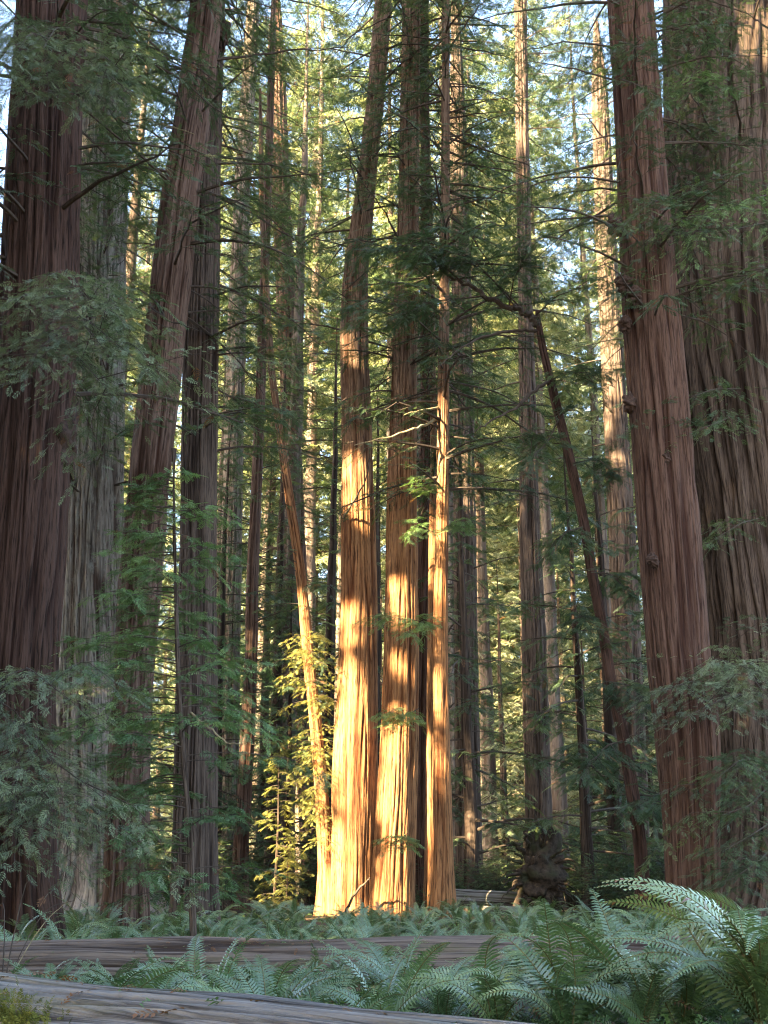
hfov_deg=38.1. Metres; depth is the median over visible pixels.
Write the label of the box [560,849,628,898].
huckleberry shrub
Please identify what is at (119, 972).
sword fern
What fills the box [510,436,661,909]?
understory redwood
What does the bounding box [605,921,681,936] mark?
sword fern
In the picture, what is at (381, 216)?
distant redwood
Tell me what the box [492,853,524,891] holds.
huckleberry shrub
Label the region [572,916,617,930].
sword fern
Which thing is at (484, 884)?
huckleberry shrub
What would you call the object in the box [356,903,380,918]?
sword fern
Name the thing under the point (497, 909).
sword fern
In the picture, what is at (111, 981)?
sword fern
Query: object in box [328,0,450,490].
tall redwood
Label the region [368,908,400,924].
sword fern
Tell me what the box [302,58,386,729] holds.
tall redwood
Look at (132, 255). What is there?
mature redwood
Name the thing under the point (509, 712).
distant redwood
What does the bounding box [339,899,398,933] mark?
sword fern
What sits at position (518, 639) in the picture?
distant redwood
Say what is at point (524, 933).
sword fern
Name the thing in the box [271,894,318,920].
sword fern
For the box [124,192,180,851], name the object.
distant redwood
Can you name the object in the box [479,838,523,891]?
huckleberry shrub
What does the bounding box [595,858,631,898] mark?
huckleberry shrub
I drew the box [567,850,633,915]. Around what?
huckleberry shrub
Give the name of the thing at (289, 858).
redwood sapling
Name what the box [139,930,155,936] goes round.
sword fern
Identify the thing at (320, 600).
distant redwood
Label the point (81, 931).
sword fern
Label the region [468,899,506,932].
sword fern
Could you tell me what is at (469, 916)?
sword fern
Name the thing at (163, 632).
distant redwood
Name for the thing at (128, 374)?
distant redwood
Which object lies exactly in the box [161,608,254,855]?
sunlit redwood
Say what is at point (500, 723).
sunlit redwood
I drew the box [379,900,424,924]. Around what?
sword fern
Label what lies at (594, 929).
sword fern
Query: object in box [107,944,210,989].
sword fern
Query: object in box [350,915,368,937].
sword fern
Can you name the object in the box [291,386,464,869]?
understory redwood
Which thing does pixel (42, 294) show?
redwood tree
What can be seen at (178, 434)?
distant redwood
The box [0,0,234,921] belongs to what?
redwood tree
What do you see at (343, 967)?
sword fern
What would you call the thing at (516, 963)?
sword fern
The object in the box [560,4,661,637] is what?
mature redwood
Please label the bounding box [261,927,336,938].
sword fern
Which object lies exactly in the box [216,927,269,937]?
sword fern
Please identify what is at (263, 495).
distant redwood
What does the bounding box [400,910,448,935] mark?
sword fern
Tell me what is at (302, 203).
mature redwood
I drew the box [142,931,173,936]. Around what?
sword fern
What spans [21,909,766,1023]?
ground cover
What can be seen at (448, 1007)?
sword fern
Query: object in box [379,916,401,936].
sword fern
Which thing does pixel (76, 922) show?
sword fern
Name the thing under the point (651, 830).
sunlit redwood
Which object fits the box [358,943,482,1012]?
sword fern
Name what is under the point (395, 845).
redwood tree
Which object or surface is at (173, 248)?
redwood tree
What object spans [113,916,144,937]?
sword fern
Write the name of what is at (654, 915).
sword fern
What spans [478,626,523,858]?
sunlit redwood
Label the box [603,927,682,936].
sword fern
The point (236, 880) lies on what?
huckleberry shrub
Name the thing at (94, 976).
sword fern
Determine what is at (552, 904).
sword fern
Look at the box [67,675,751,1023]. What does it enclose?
ground
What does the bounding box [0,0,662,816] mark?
sky
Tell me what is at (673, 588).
redwood tree
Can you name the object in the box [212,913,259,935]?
sword fern
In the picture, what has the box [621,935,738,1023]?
sword fern
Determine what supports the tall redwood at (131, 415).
on the ground at (660, 836)
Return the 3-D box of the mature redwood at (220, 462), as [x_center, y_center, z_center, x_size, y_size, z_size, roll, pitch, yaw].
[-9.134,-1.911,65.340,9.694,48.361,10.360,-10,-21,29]
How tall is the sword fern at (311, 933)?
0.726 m
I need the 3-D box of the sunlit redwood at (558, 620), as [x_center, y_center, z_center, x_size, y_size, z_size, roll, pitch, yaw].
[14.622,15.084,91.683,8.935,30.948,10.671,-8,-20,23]
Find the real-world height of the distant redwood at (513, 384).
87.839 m
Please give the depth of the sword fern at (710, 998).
8.94 m
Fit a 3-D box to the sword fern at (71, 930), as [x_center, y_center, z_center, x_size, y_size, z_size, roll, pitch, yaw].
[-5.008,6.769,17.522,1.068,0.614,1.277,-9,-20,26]
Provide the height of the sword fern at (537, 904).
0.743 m
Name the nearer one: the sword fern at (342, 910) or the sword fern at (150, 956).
the sword fern at (150, 956)
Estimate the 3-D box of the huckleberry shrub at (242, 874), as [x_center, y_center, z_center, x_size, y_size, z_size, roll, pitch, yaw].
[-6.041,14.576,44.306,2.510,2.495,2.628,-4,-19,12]
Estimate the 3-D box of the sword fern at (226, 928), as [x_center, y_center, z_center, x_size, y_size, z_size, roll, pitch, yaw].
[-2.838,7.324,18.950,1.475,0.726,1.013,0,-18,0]
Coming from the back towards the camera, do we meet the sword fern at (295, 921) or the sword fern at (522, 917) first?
the sword fern at (295, 921)
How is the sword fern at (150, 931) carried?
on the ground at (660, 836)
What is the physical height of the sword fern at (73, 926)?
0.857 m
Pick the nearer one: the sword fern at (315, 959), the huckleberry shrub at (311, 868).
the sword fern at (315, 959)
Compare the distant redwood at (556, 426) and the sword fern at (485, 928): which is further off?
the distant redwood at (556, 426)
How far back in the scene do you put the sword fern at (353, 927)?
21.18 m
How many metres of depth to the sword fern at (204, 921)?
23.61 m
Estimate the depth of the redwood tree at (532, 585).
55.46 m
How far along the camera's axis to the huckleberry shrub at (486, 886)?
42.59 m
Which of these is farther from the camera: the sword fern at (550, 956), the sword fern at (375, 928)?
the sword fern at (375, 928)
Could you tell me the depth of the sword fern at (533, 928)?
21.08 m
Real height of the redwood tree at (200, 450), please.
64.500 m
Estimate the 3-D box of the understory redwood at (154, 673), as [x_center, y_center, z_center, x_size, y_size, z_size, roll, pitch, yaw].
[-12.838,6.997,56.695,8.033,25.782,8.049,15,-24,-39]
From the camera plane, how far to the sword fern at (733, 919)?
20.60 m
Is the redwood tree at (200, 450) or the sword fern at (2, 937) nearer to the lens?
the sword fern at (2, 937)
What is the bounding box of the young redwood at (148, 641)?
[26,448,332,935]
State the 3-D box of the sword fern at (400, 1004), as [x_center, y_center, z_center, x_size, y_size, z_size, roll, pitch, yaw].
[-0.006,3.672,8.506,1.183,0.794,1.231,8,-20,-23]
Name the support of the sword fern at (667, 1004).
on the ground at (660, 836)
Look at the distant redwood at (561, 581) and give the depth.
150.65 m
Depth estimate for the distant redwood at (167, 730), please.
146.60 m
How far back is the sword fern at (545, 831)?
40.12 m
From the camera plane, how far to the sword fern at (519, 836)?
40.09 m
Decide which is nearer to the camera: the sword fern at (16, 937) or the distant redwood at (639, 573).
the sword fern at (16, 937)
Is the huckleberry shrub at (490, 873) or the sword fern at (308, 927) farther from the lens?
the huckleberry shrub at (490, 873)
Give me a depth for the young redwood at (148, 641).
21.49 m
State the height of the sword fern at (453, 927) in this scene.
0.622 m
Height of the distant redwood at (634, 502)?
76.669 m
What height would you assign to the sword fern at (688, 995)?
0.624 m
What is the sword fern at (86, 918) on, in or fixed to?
on the ground at (660, 836)
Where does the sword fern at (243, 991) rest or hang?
on the ground at (660, 836)
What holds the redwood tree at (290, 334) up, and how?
on the ground at (660, 836)
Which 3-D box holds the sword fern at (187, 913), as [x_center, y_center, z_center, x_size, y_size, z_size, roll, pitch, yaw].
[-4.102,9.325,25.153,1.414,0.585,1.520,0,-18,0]
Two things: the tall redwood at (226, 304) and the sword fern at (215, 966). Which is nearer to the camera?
the sword fern at (215, 966)
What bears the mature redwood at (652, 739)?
on the ground at (660, 836)
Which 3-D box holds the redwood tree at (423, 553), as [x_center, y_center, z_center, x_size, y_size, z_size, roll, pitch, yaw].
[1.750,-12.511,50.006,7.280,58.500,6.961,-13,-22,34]
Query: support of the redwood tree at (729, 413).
on the ground at (660, 836)
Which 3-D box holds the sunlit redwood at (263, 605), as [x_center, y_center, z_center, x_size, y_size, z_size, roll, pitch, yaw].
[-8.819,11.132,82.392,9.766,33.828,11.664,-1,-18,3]
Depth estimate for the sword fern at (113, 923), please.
18.99 m
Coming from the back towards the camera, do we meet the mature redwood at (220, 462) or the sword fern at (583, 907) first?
the mature redwood at (220, 462)
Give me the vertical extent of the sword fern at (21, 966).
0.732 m
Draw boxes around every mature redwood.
[124,3,181,656]
[152,142,316,795]
[217,0,386,898]
[370,214,499,817]
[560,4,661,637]
[629,459,654,753]
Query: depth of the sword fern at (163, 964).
11.18 m
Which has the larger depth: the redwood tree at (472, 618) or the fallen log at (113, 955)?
the redwood tree at (472, 618)
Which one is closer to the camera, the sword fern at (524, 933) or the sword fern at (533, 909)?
the sword fern at (524, 933)
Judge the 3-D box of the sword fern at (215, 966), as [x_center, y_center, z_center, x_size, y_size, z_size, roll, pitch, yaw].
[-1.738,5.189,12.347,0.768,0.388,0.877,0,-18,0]
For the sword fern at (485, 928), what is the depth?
24.02 m
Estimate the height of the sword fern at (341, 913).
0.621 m
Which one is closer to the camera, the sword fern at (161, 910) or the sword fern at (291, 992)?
the sword fern at (291, 992)
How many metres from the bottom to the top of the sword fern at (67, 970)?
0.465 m
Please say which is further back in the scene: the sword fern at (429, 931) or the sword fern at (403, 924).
the sword fern at (403, 924)
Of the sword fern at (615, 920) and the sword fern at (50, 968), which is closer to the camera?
the sword fern at (50, 968)
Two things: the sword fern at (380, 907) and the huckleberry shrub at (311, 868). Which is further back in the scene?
the huckleberry shrub at (311, 868)
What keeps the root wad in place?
on the ground at (660, 836)
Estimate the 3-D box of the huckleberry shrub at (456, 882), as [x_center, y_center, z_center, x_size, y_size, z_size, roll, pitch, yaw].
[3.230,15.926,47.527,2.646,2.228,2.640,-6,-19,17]
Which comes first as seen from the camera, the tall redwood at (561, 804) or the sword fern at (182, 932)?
the sword fern at (182, 932)
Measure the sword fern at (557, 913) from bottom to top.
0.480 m
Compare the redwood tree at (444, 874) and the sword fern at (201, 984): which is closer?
the sword fern at (201, 984)
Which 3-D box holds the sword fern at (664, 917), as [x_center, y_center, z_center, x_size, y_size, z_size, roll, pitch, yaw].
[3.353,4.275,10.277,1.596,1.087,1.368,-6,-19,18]
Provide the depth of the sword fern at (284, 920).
28.11 m
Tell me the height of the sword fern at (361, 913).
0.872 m
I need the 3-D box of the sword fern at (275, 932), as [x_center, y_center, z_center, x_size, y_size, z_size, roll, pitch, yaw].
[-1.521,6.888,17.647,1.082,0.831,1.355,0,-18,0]
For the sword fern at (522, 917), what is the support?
on the ground at (660, 836)
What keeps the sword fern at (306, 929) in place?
on the ground at (660, 836)
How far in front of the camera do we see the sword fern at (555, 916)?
26.88 m
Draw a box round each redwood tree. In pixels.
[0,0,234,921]
[0,0,332,940]
[81,0,363,934]
[84,0,337,933]
[158,0,326,905]
[217,0,325,910]
[217,0,376,903]
[226,88,339,915]
[251,0,480,915]
[302,0,520,915]
[308,0,594,917]
[357,0,505,910]
[379,0,558,886]
[417,184,483,915]
[434,0,620,908]
[455,0,767,931]
[522,0,767,928]
[529,21,660,882]
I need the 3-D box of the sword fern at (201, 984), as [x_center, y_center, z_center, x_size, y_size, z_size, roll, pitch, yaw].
[-1.276,3.881,9.093,1.282,0.886,1.195,0,-18,0]
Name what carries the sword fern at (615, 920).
on the ground at (660, 836)
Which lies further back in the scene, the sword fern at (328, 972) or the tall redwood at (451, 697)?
the tall redwood at (451, 697)
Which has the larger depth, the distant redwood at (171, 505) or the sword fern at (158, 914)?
the distant redwood at (171, 505)
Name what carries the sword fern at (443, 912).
on the ground at (660, 836)
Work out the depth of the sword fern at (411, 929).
20.71 m
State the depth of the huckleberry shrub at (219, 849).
37.41 m
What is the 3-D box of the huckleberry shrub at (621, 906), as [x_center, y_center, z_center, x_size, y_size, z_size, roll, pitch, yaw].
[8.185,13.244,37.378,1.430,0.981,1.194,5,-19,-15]
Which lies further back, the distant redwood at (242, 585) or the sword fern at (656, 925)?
the distant redwood at (242, 585)
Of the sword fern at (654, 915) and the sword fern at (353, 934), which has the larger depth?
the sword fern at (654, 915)
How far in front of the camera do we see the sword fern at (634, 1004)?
8.32 m
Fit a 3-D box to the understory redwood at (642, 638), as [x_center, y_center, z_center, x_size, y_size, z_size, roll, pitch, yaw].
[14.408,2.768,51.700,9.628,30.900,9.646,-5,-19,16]
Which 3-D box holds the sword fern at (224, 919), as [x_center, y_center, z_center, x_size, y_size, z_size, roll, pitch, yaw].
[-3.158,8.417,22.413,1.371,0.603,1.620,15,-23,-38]
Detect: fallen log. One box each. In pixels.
[0,932,742,996]
[0,970,533,1023]
[456,889,517,906]
[470,906,544,915]
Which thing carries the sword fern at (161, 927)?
on the ground at (660, 836)
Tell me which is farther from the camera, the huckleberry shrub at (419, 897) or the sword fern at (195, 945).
the huckleberry shrub at (419, 897)
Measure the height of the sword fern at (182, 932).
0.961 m
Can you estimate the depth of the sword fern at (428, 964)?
10.78 m
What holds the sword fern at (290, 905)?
on the ground at (660, 836)
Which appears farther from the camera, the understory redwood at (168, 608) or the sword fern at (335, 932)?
the understory redwood at (168, 608)
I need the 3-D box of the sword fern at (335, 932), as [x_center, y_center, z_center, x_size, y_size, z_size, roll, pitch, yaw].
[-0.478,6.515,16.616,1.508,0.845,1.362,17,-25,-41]
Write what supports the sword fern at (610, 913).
on the ground at (660, 836)
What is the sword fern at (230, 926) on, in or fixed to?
on the ground at (660, 836)
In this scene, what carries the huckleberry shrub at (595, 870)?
on the ground at (660, 836)
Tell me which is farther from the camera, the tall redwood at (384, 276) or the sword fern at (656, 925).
the tall redwood at (384, 276)
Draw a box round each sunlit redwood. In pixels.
[150,566,175,868]
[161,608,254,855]
[239,455,321,880]
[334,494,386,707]
[478,492,524,857]
[478,558,571,883]
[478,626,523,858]
[492,501,578,863]
[497,627,608,865]
[512,519,607,865]
[558,470,661,866]
[559,609,608,869]
[595,606,663,876]
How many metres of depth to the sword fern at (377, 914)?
22.13 m
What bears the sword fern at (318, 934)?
on the ground at (660, 836)
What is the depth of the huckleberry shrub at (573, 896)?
43.05 m
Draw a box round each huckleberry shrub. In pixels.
[87,849,169,912]
[149,822,234,896]
[218,848,260,912]
[219,847,264,901]
[220,831,280,898]
[250,877,278,908]
[261,876,305,904]
[262,871,314,911]
[284,859,316,913]
[299,850,316,887]
[415,887,430,909]
[454,855,500,878]
[454,861,485,909]
[456,857,517,890]
[460,862,516,891]
[463,864,513,888]
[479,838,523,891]
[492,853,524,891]
[560,841,604,910]
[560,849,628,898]
[561,858,598,908]
[563,853,609,902]
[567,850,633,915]
[592,835,664,902]
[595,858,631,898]
[596,868,656,913]
[608,836,664,905]
[610,891,633,916]
[622,824,664,903]
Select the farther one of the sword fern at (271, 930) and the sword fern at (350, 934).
the sword fern at (271, 930)
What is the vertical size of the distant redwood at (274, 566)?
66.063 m
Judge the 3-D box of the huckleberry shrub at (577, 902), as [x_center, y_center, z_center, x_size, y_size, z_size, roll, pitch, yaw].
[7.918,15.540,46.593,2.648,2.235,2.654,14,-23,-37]
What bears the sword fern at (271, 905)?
on the ground at (660, 836)
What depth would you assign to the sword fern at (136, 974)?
8.61 m
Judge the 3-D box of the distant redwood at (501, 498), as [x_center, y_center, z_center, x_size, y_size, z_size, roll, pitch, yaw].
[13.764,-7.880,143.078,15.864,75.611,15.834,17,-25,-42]
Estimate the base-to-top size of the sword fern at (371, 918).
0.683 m
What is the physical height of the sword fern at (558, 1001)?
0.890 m
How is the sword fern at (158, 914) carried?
on the ground at (660, 836)
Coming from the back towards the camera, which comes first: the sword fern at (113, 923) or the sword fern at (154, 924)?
the sword fern at (154, 924)
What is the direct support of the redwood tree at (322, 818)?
on the ground at (660, 836)
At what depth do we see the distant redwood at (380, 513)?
117.87 m
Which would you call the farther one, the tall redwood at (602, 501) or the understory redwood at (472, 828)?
the tall redwood at (602, 501)
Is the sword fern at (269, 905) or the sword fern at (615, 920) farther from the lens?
the sword fern at (269, 905)
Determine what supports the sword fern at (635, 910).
on the ground at (660, 836)
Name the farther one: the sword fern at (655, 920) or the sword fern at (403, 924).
the sword fern at (403, 924)
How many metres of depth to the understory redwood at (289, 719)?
46.01 m
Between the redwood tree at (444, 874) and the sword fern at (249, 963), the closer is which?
the sword fern at (249, 963)
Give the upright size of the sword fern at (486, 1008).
0.982 m
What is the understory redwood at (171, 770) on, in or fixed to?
on the ground at (660, 836)
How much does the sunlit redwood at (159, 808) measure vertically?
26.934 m
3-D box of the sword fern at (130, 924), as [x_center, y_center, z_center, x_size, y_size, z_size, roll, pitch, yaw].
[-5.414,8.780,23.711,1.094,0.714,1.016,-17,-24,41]
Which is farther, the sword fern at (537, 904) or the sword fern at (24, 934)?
the sword fern at (537, 904)
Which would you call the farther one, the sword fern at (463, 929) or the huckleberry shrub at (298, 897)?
the huckleberry shrub at (298, 897)
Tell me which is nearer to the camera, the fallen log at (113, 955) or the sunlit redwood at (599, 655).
the fallen log at (113, 955)
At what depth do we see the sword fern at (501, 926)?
22.30 m
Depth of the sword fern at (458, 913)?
28.95 m
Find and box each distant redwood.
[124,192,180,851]
[124,243,180,756]
[124,321,174,840]
[150,113,275,778]
[150,284,260,851]
[151,364,222,816]
[162,428,252,832]
[240,43,386,718]
[240,284,279,674]
[240,340,336,736]
[269,253,340,738]
[318,195,386,711]
[318,291,386,711]
[320,152,397,719]
[433,201,523,812]
[474,159,542,651]
[474,195,519,737]
[479,206,602,854]
[480,310,522,760]
[481,112,594,790]
[502,337,585,706]
[539,267,584,656]
[551,212,657,831]
[556,311,650,736]
[570,147,654,756]
[579,287,645,647]
[623,340,645,654]
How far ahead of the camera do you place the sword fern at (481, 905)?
34.80 m
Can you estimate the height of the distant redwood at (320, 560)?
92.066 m
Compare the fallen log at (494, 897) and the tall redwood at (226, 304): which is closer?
the fallen log at (494, 897)
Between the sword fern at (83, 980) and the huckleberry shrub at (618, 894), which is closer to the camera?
the sword fern at (83, 980)
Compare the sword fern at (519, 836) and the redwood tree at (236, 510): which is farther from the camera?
the redwood tree at (236, 510)
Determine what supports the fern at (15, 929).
on the ground at (660, 836)
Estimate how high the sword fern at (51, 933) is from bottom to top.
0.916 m
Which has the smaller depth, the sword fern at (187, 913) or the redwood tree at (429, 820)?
the sword fern at (187, 913)
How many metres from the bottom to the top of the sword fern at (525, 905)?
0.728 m
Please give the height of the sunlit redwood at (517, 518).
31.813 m
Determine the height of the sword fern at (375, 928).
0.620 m
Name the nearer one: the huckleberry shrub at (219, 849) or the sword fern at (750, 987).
the sword fern at (750, 987)
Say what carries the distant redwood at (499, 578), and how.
on the ground at (660, 836)
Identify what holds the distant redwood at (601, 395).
on the ground at (660, 836)
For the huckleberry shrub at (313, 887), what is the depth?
43.83 m
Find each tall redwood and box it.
[125,0,185,446]
[174,1,307,503]
[218,0,386,874]
[218,29,339,886]
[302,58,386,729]
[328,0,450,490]
[378,0,518,861]
[381,18,553,886]
[475,0,604,865]
[477,75,589,541]
[531,0,634,653]
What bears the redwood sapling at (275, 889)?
on the ground at (660, 836)
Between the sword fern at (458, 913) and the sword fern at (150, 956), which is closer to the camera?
the sword fern at (150, 956)
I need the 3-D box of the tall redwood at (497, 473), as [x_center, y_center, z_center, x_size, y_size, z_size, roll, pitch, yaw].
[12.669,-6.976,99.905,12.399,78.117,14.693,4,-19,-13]
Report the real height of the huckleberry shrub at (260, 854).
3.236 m
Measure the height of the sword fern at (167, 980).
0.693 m
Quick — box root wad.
[499,812,578,913]
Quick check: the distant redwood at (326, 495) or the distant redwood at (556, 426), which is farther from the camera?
the distant redwood at (556, 426)
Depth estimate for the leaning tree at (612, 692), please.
35.56 m
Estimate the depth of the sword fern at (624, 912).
22.59 m
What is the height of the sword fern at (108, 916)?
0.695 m
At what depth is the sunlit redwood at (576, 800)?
83.62 m
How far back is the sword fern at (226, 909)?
32.88 m
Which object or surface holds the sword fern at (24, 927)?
on the ground at (660, 836)
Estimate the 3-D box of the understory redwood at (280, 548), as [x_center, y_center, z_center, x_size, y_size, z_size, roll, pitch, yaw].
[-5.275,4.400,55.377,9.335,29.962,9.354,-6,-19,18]
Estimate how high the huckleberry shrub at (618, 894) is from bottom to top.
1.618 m
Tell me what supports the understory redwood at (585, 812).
on the ground at (660, 836)
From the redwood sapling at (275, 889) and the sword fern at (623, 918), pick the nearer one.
the sword fern at (623, 918)
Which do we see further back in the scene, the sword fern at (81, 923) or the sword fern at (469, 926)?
the sword fern at (469, 926)
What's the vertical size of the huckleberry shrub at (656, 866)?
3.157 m
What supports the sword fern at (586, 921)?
on the ground at (660, 836)
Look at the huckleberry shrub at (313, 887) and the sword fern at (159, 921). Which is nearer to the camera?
the sword fern at (159, 921)
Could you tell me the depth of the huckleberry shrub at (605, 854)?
42.23 m
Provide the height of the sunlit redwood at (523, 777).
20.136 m
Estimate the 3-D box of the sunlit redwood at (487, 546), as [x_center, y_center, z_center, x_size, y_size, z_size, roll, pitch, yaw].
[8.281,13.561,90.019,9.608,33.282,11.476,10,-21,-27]
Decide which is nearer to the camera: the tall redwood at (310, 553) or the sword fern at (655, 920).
the sword fern at (655, 920)
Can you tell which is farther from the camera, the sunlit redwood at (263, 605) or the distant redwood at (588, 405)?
the distant redwood at (588, 405)
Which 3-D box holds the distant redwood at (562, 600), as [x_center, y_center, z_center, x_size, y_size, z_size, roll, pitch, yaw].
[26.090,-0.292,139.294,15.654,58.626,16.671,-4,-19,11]
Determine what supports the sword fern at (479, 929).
on the ground at (660, 836)
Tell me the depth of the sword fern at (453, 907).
33.43 m
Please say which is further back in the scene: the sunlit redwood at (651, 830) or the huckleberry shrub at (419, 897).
the sunlit redwood at (651, 830)
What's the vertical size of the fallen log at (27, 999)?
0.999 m
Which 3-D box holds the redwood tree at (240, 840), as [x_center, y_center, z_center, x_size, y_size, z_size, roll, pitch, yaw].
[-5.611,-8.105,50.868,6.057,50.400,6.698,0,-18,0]
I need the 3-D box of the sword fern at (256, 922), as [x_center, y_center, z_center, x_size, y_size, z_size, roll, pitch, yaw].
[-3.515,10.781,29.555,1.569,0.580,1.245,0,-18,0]
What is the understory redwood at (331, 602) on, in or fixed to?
on the ground at (660, 836)
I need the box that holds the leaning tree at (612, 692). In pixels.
[328,219,662,913]
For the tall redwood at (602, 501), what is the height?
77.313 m
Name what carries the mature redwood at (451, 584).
on the ground at (660, 836)
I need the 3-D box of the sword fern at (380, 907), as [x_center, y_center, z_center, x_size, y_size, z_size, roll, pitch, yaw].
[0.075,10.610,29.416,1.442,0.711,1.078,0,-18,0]
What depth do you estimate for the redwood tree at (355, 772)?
42.21 m
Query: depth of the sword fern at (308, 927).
20.89 m
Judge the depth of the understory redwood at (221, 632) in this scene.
48.55 m
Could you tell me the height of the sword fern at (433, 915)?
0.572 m
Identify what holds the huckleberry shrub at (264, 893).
on the ground at (660, 836)
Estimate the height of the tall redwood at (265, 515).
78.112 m
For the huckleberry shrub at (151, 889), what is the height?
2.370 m
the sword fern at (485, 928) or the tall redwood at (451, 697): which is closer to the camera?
the sword fern at (485, 928)
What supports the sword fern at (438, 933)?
on the ground at (660, 836)
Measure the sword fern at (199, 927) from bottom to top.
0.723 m
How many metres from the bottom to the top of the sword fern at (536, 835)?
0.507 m
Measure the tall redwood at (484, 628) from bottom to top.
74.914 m
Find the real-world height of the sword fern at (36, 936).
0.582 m
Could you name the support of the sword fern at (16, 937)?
on the ground at (660, 836)
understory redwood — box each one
[124,365,177,880]
[126,444,169,864]
[149,512,266,894]
[150,421,315,865]
[170,329,340,905]
[217,576,333,910]
[230,318,383,882]
[239,440,299,902]
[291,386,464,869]
[417,385,615,912]
[465,455,664,915]
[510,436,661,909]
[602,581,661,820]
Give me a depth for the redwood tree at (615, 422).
76.72 m
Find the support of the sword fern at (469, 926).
on the ground at (660, 836)
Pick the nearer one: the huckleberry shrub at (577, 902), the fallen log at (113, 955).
the fallen log at (113, 955)
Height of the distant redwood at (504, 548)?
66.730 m
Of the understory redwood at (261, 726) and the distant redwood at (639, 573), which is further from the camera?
the distant redwood at (639, 573)
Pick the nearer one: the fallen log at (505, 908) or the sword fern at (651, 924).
the sword fern at (651, 924)
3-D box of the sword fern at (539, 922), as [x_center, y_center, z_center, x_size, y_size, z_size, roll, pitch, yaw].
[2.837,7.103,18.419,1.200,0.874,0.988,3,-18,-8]
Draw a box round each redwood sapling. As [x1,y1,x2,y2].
[247,732,313,910]
[273,835,298,907]
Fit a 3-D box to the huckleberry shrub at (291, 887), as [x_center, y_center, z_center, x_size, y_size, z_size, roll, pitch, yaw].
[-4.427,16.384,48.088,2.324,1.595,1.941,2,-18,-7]
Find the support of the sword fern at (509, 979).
on the ground at (660, 836)
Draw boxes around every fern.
[0,881,74,973]
[0,913,56,940]
[0,920,71,940]
[0,925,53,941]
[0,928,64,939]
[1,911,51,940]
[3,958,105,981]
[10,956,36,973]
[16,957,76,979]
[23,903,114,939]
[33,920,116,939]
[50,895,126,938]
[50,903,120,933]
[57,974,110,985]
[59,907,122,939]
[65,913,111,936]
[65,958,158,986]
[69,960,201,988]
[73,902,99,922]
[73,923,103,938]
[77,958,128,984]
[81,907,129,933]
[84,915,149,938]
[91,905,135,933]
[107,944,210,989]
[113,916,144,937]
[113,916,168,936]
[113,956,193,987]
[118,914,182,937]
[119,907,143,935]
[120,933,264,989]
[121,924,169,937]
[132,945,196,987]
[135,962,241,990]
[139,894,220,935]
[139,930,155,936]
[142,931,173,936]
[144,908,178,935]
[150,902,168,915]
[150,906,169,923]
[153,928,301,998]
[156,965,222,990]
[158,912,224,935]
[167,911,233,935]
[175,910,223,934]
[191,949,367,998]
[196,958,364,1001]
[201,913,267,936]
[204,964,252,988]
[211,917,263,936]
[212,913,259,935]
[212,956,288,990]
[212,965,363,1003]
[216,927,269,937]
[220,920,255,936]
[221,903,238,919]
[225,971,339,999]
[231,907,307,938]
[232,906,280,926]
[245,900,291,920]
[251,894,286,913]
[256,901,305,921]
[258,898,291,918]
[259,917,299,939]
[260,907,314,933]
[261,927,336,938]
[265,916,319,939]
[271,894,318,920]
[271,911,301,928]
[281,942,357,998]
[287,926,321,939]
[293,915,355,939]
[298,927,345,939]
[298,943,380,1004]
[301,968,405,1008]
[306,936,480,1011]
[308,925,383,939]
[312,905,379,938]
[312,910,379,937]
[315,936,429,1009]
[318,917,377,938]
[318,918,390,938]
[320,957,373,988]
[326,905,356,925]
[326,907,383,932]
[326,913,487,1010]
[331,914,399,937]
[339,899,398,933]
[349,929,389,937]
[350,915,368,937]
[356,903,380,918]
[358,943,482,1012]
[362,909,411,936]
[362,915,396,934]
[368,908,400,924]
[369,900,413,923]
[373,915,420,934]
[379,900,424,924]
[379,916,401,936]
[382,955,525,1019]
[394,951,471,994]
[395,933,617,1020]
[397,920,475,935]
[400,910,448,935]
[401,900,441,919]
[408,907,447,930]
[412,911,591,1017]
[421,915,467,935]
[424,928,447,935]
[426,899,461,916]
[432,924,481,935]
[438,897,476,915]
[439,895,471,927]
[440,906,499,932]
[450,906,478,921]
[453,949,588,1023]
[459,927,592,1019]
[460,895,501,911]
[464,902,492,918]
[467,911,506,934]
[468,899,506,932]
[469,920,665,1023]
[470,898,680,1023]
[472,928,512,934]
[483,898,504,919]
[490,905,543,926]
[492,911,529,935]
[496,904,539,934]
[497,898,547,920]
[504,830,532,840]
[507,912,564,934]
[508,896,541,917]
[522,826,547,840]
[525,897,567,917]
[528,903,578,930]
[530,915,596,934]
[532,888,724,1023]
[537,826,561,837]
[548,907,576,917]
[558,900,632,935]
[561,922,707,1023]
[566,894,621,923]
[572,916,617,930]
[576,901,618,919]
[590,928,604,935]
[594,876,767,1023]
[596,950,703,1023]
[597,907,682,935]
[601,952,733,1023]
[602,918,700,935]
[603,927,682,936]
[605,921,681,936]
[609,913,653,935]
[610,909,662,936]
[616,911,631,923]
[616,951,729,1023]
[617,905,657,928]
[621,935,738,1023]
[622,905,669,928]
[631,910,696,935]
[655,913,740,1022]
[662,924,751,1021]
[671,908,767,935]
[674,918,767,1023]
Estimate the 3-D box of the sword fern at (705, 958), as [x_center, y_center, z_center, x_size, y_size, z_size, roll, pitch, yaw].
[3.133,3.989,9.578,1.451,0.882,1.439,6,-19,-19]
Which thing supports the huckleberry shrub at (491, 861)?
on the ground at (660, 836)
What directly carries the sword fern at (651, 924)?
on the ground at (660, 836)
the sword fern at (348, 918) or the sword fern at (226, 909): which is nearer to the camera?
the sword fern at (348, 918)
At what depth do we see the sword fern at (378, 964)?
10.16 m
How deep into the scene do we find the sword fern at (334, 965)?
12.41 m
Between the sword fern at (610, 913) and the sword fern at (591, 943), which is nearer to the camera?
the sword fern at (591, 943)

